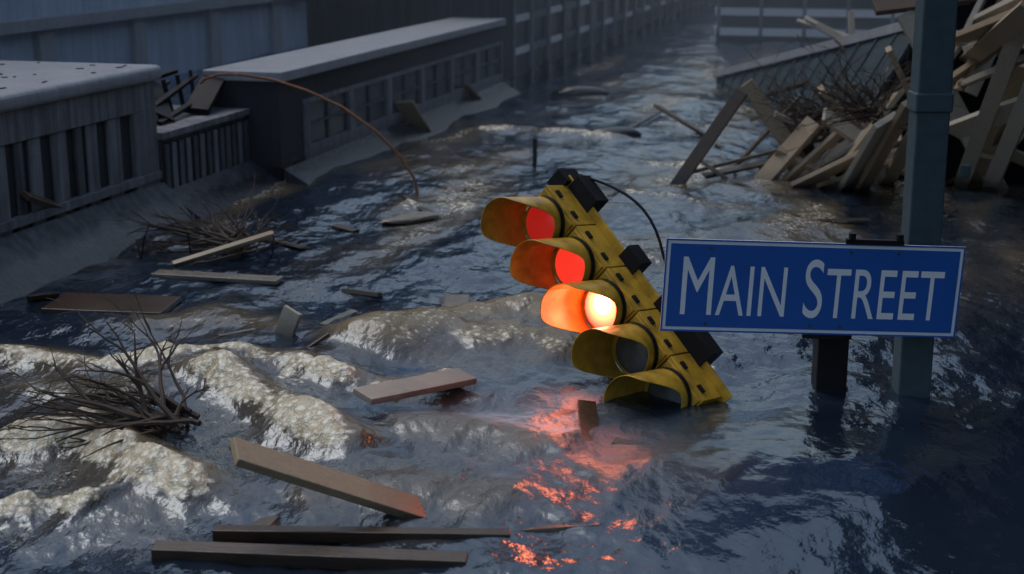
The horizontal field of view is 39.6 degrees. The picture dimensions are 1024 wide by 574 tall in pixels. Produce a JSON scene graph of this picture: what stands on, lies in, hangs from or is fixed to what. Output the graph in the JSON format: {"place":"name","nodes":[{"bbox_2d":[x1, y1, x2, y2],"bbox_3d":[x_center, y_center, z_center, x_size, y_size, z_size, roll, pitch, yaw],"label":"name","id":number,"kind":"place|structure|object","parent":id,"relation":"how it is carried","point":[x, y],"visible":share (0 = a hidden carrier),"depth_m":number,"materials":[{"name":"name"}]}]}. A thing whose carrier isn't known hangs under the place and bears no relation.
{"place":"outdoors","nodes":[
{"label":"outdoors","id":0,"kind":"place"},
{"bbox_2d":[0,1,1023,573],"bbox_3d":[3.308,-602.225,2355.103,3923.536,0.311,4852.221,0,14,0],"label":"water surface","id":1,"kind":"object","parent":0,"point":[776,463],"visible":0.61,"depth_m":7.60,"materials":[{"name":"blue liquid"}]},
{"bbox_2d":[0,81,195,303],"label":"building","id":2,"kind":"structure","parent":1,"relation":"on","point":[90,158],"depth_m":10.80,"materials":[{"name":"concrete"}]},
{"bbox_2d":[20,190,76,213],"bbox_3d":[-3.373,-0.577,10.999,0.094,0.621,1.535,2,15,9],"label":"plank on block","id":3,"kind":"object","parent":2,"relation":"on","point":[36,199],"visible":0.5,"depth_m":10.39,"materials":[{"name":"brown wood"}]},
{"bbox_2d":[0,60,161,112],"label":"roof slab","id":4,"kind":"structure","parent":2,"relation":"on","point":[25,87],"depth_m":11.06,"materials":[{"name":"concrete"}]},
{"bbox_2d":[0,62,126,88],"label":"roof litter","id":5,"kind":"object","parent":4,"relation":"on","point":[46,81],"visible":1,"depth_m":11.20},
{"bbox_2d":[0,281,210,474],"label":"branches","id":6,"kind":"object","parent":1,"relation":"on","point":[144,417],"visible":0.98,"depth_m":6.92,"materials":[{"name":"brown wood"}]},
{"bbox_2d":[41,292,180,313],"bbox_3d":[-2.613,0.116,9.298,0.789,0.045,0.420,1,14,5],"label":"flat board","id":7,"kind":"object","parent":1,"relation":"on","point":[152,304],"visible":0.88,"depth_m":9.27,"materials":[{"name":"brown wood"}]},
{"bbox_2d":[0,0,307,75],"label":"building","id":8,"kind":"structure","parent":1,"relation":"on","point":[182,36],"depth_m":22.83,"materials":[{"name":"concrete"}]},
{"bbox_2d":[140,225,273,266],"bbox_3d":[-2.253,-0.313,10.551,1.091,0.265,0.111,4,15,14],"label":"bent wire","id":9,"kind":"object","parent":1,"relation":"on","point":[188,240],"visible":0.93,"depth_m":10.61,"materials":[{"name":"black metal"}]},
{"bbox_2d":[95,172,330,264],"bbox_3d":[-2.313,-0.561,11.082,1.816,0.532,1.145,-4,15,-14],"label":"dark brush","id":10,"kind":"object","parent":1,"relation":"on","point":[218,238],"visible":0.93,"depth_m":10.90,"materials":[{"name":"brown wood"}]},
{"bbox_2d":[151,269,282,284],"bbox_3d":[-2.086,-0.071,10.058,0.940,0.035,0.140,3,15,11],"label":"pale board","id":11,"kind":"object","parent":1,"relation":"on","point":[225,277],"visible":1,"depth_m":10.02,"materials":[{"name":"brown wood"}]},
{"bbox_2d":[156,105,278,218],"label":"building","id":12,"kind":"structure","parent":1,"relation":"on","point":[200,155],"depth_m":12.84,"materials":[{"name":"concrete"}]},
{"bbox_2d":[154,68,224,125],"bbox_3d":[-3.236,-1.745,12.973,0.777,0.407,1.662,5,15,18],"label":"debris","id":13,"kind":"object","parent":12,"relation":"on","point":[203,97],"visible":0.6,"depth_m":13.20,"materials":[{"name":"black dark wood"}]},
{"bbox_2d":[172,230,274,266],"bbox_3d":[-2.148,-0.284,10.594,0.763,0.227,0.057,-5,15,-19],"label":"leaning stick","id":14,"kind":"object","parent":1,"relation":"on","point":[222,249],"visible":1,"depth_m":10.58,"materials":[{"name":"beige wood"}]},
{"bbox_2d":[218,328,254,336],"bbox_3d":[-1.658,0.279,8.665,0.291,0.030,0.035,-13,19,-42],"label":"stick","id":15,"kind":"object","parent":1,"relation":"on","point":[235,332],"visible":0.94,"depth_m":8.63,"materials":[{"name":"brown wood"}]},
{"bbox_2d":[274,305,301,335],"bbox_3d":[-1.363,0.251,8.597,0.206,0.282,0.064,9,17,31],"label":"standing board","id":16,"kind":"object","parent":1,"relation":"on","point":[289,321],"visible":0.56,"depth_m":8.57,"materials":[{"name":"grey wood"}]},
{"bbox_2d":[151,540,467,569],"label":"beam","id":17,"kind":"structure","parent":1,"relation":"on","point":[304,556],"depth_m":5.60,"materials":[{"name":"brown wood"}]},
{"bbox_2d":[200,73,418,194],"bbox_3d":[-1.861,-1.351,13.093,2.140,1.212,0.090,3,15,12],"label":"bent rebar","id":18,"kind":"object","parent":1,"relation":"on","point":[333,103],"visible":0.98,"depth_m":12.97,"materials":[{"name":"brown metal"}]},
{"bbox_2d":[307,333,329,346],"bbox_3d":[-1.172,0.348,8.247,0.241,0.141,0.022,-7,16,-25],"label":"wooden plank","id":19,"kind":"object","parent":1,"relation":"on","point":[321,339],"visible":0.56,"depth_m":8.26,"materials":[{"name":"brown wood"}]},
{"bbox_2d":[230,437,424,517],"bbox_3d":[-0.690,0.832,5.926,0.952,0.524,0.172,-6,16,-23],"label":"plank","id":20,"kind":"object","parent":1,"relation":"on","point":[275,464],"visible":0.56,"depth_m":5.85,"materials":[{"name":"beige wood"}]},
{"bbox_2d":[212,525,510,543],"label":"beam","id":21,"kind":"structure","parent":1,"relation":"on","point":[297,534],"depth_m":5.80,"materials":[{"name":"brown wood"}]},
{"bbox_2d":[213,26,520,184],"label":"building","id":22,"kind":"structure","parent":1,"relation":"on","point":[297,136],"depth_m":15.60,"materials":[{"name":"concrete"}]},
{"bbox_2d":[203,17,505,81],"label":"roof","id":23,"kind":"structure","parent":22,"relation":"on","point":[292,65],"depth_m":15.76,"materials":[{"name":"concrete"}]},
{"bbox_2d":[380,211,442,224],"bbox_3d":[-0.852,-0.581,12.033,0.606,0.088,0.230,-8,16,-28],"label":"wooden plank","id":24,"kind":"object","parent":1,"relation":"on","point":[416,217],"visible":1,"depth_m":11.96,"materials":[{"name":"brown wood"}]},
{"bbox_2d":[395,100,431,131],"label":"board against windows","id":25,"kind":"structure","parent":1,"relation":"on","point":[410,111],"depth_m":16.84,"materials":[{"name":"beige wood"}]},
{"bbox_2d":[353,368,476,404],"bbox_3d":[-0.505,0.522,7.516,0.725,0.107,0.162,-13,20,-42],"label":"plank in foam","id":26,"kind":"object","parent":1,"relation":"on","point":[392,390],"visible":1,"depth_m":7.47,"materials":[{"name":"brown wood"}]},
{"bbox_2d":[443,294,468,306],"bbox_3d":[-0.367,0.100,9.381,0.164,0.030,0.300,0,14,0],"label":"wooden board","id":27,"kind":"object","parent":1,"relation":"on","point":[453,299],"visible":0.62,"depth_m":9.39,"materials":[{"name":"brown wood"}]},
{"bbox_2d":[26,140,904,531],"bbox_3d":[-0.802,-0.451,11.555,9.629,0.094,11.879,0,14,0],"label":"floating debris","id":28,"kind":"object","parent":1,"relation":"on","point":[588,414],"visible":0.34,"depth_m":7.36,"materials":[{"name":"brown wood"}]},
{"bbox_2d":[461,84,481,99],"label":"board against windows","id":29,"kind":"structure","parent":1,"relation":"on","point":[470,91],"depth_m":19.34,"materials":[{"name":"brown wood"}]},
{"bbox_2d":[306,0,716,87],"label":"building","id":30,"kind":"structure","parent":1,"relation":"on","point":[538,37],"depth_m":22.63,"materials":[{"name":"concrete"}]},
{"bbox_2d":[533,135,536,162],"bbox_3d":[0.237,-1.385,14.762,0.045,0.473,0.610,0,14,1],"label":"post stub","id":31,"kind":"object","parent":1,"relation":"on","point":[534,148],"visible":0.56,"depth_m":14.62,"materials":[{"name":"metal"}]},
{"bbox_2d":[512,85,641,135],"bbox_3d":[0.672,-2.317,18.887,1.758,0.262,4.512,0,14,0],"label":"floating debris","id":32,"kind":"object","parent":1,"relation":"on","point":[579,90],"visible":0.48,"depth_m":20.69,"materials":[{"name":"dark wood"}]},
{"bbox_2d":[481,168,732,407],"bbox_3d":[0.532,0.046,7.875,0.750,0.647,1.680,-6,54,-50],"label":"traffic signal","id":33,"kind":"object","parent":1,"relation":"on","point":[605,290],"visible":0.88,"depth_m":7.87,"materials":[{"name":"yellow paint"}]},
{"bbox_2d":[627,187,646,190],"bbox_3d":[1.308,-0.866,13.145,0.030,0.020,0.704,-11,18,-36],"label":"floating debris","id":34,"kind":"object","parent":1,"relation":"on","point":[635,188],"visible":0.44,"depth_m":13.32,"materials":[{"name":"beige wood"}]},
{"bbox_2d":[629,111,661,127],"bbox_3d":[1.646,-2.084,17.888,0.050,0.030,1.947,5,15,18],"label":"stick","id":35,"kind":"object","parent":1,"relation":"on","point":[644,120],"visible":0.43,"depth_m":17.96,"materials":[{"name":"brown wood"}]},
{"bbox_2d":[653,104,704,135],"bbox_3d":[2.082,-2.005,17.285,0.124,0.335,1.101,-9,17,-30],"label":"dark plank","id":36,"kind":"object","parent":1,"relation":"on","point":[680,120],"visible":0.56,"depth_m":17.28,"materials":[{"name":"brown wood"}]},
{"bbox_2d":[714,0,904,41],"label":"building","id":37,"kind":"structure","parent":1,"relation":"on","point":[747,20],"depth_m":30.04,"materials":[{"name":"concrete"}]},
{"bbox_2d":[716,31,912,148],"bbox_3d":[3.707,-2.695,18.305,1.111,1.867,7.359,0,14,0],"label":"fallen roof sheet","id":38,"kind":"object","parent":1,"relation":"on","point":[876,58],"visible":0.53,"depth_m":16.55,"materials":[{"name":"metal"}]},
{"bbox_2d":[713,22,902,77],"bbox_3d":[3.692,-2.994,18.145,0.070,1.432,7.615,-2,15,-8],"label":"fallen roof sheet rim","id":39,"kind":"object","parent":38,"relation":"attached to","point":[889,29],"visible":0.64,"depth_m":17.60,"materials":[{"name":"grey metal"}]},
{"bbox_2d":[811,335,851,393],"bbox_3d":[1.720,0.728,7.781,0.185,1.020,0.160,0,14,0],"label":"sign post","id":40,"kind":"object","parent":1,"relation":"on","point":[829,365],"visible":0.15,"depth_m":7.63,"materials":[{"name":"plastic"}]},
{"bbox_2d":[670,0,1023,191],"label":"plank pile","id":41,"kind":"object","parent":1,"relation":"on","point":[989,135],"visible":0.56,"depth_m":13.36,"materials":[{"name":"beige wood"}]},
{"bbox_2d":[716,41,910,172],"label":"branches","id":42,"kind":"object","parent":41,"relation":"on","point":[809,113],"visible":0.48,"depth_m":13.93,"materials":[{"name":"brown wood"}]},
{"bbox_2d":[758,23,962,134],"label":"branches","id":43,"kind":"object","parent":41,"relation":"on","point":[856,110],"visible":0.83,"depth_m":12.44,"materials":[{"name":"brown wood"}]},
{"bbox_2d":[891,0,970,397],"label":"pole","id":44,"kind":"object","parent":1,"relation":"on","point":[930,98],"visible":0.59,"depth_m":7.36,"materials":[{"name":"metal"}]},
{"bbox_2d":[660,232,965,338],"bbox_3d":[1.556,-0.009,7.349,1.565,0.563,0.030,2,14,-5],"label":"street name sign","id":45,"kind":"object","parent":44,"relation":"attached to","point":[874,258],"visible":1,"depth_m":7.34,"materials":[{"name":"metal"}]},
{"bbox_2d":[680,257,944,319],"bbox_3d":[1.556,0.010,7.345,1.375,0.313,0.001,2,14,-5],"label":"sign lettering","id":46,"kind":"object","parent":45,"relation":"attached to","point":[710,266],"visible":1,"depth_m":7.34},
{"bbox_2d":[946,0,1023,185],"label":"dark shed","id":47,"kind":"structure","parent":1,"relation":"on","point":[1014,174],"depth_m":13.72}
]}

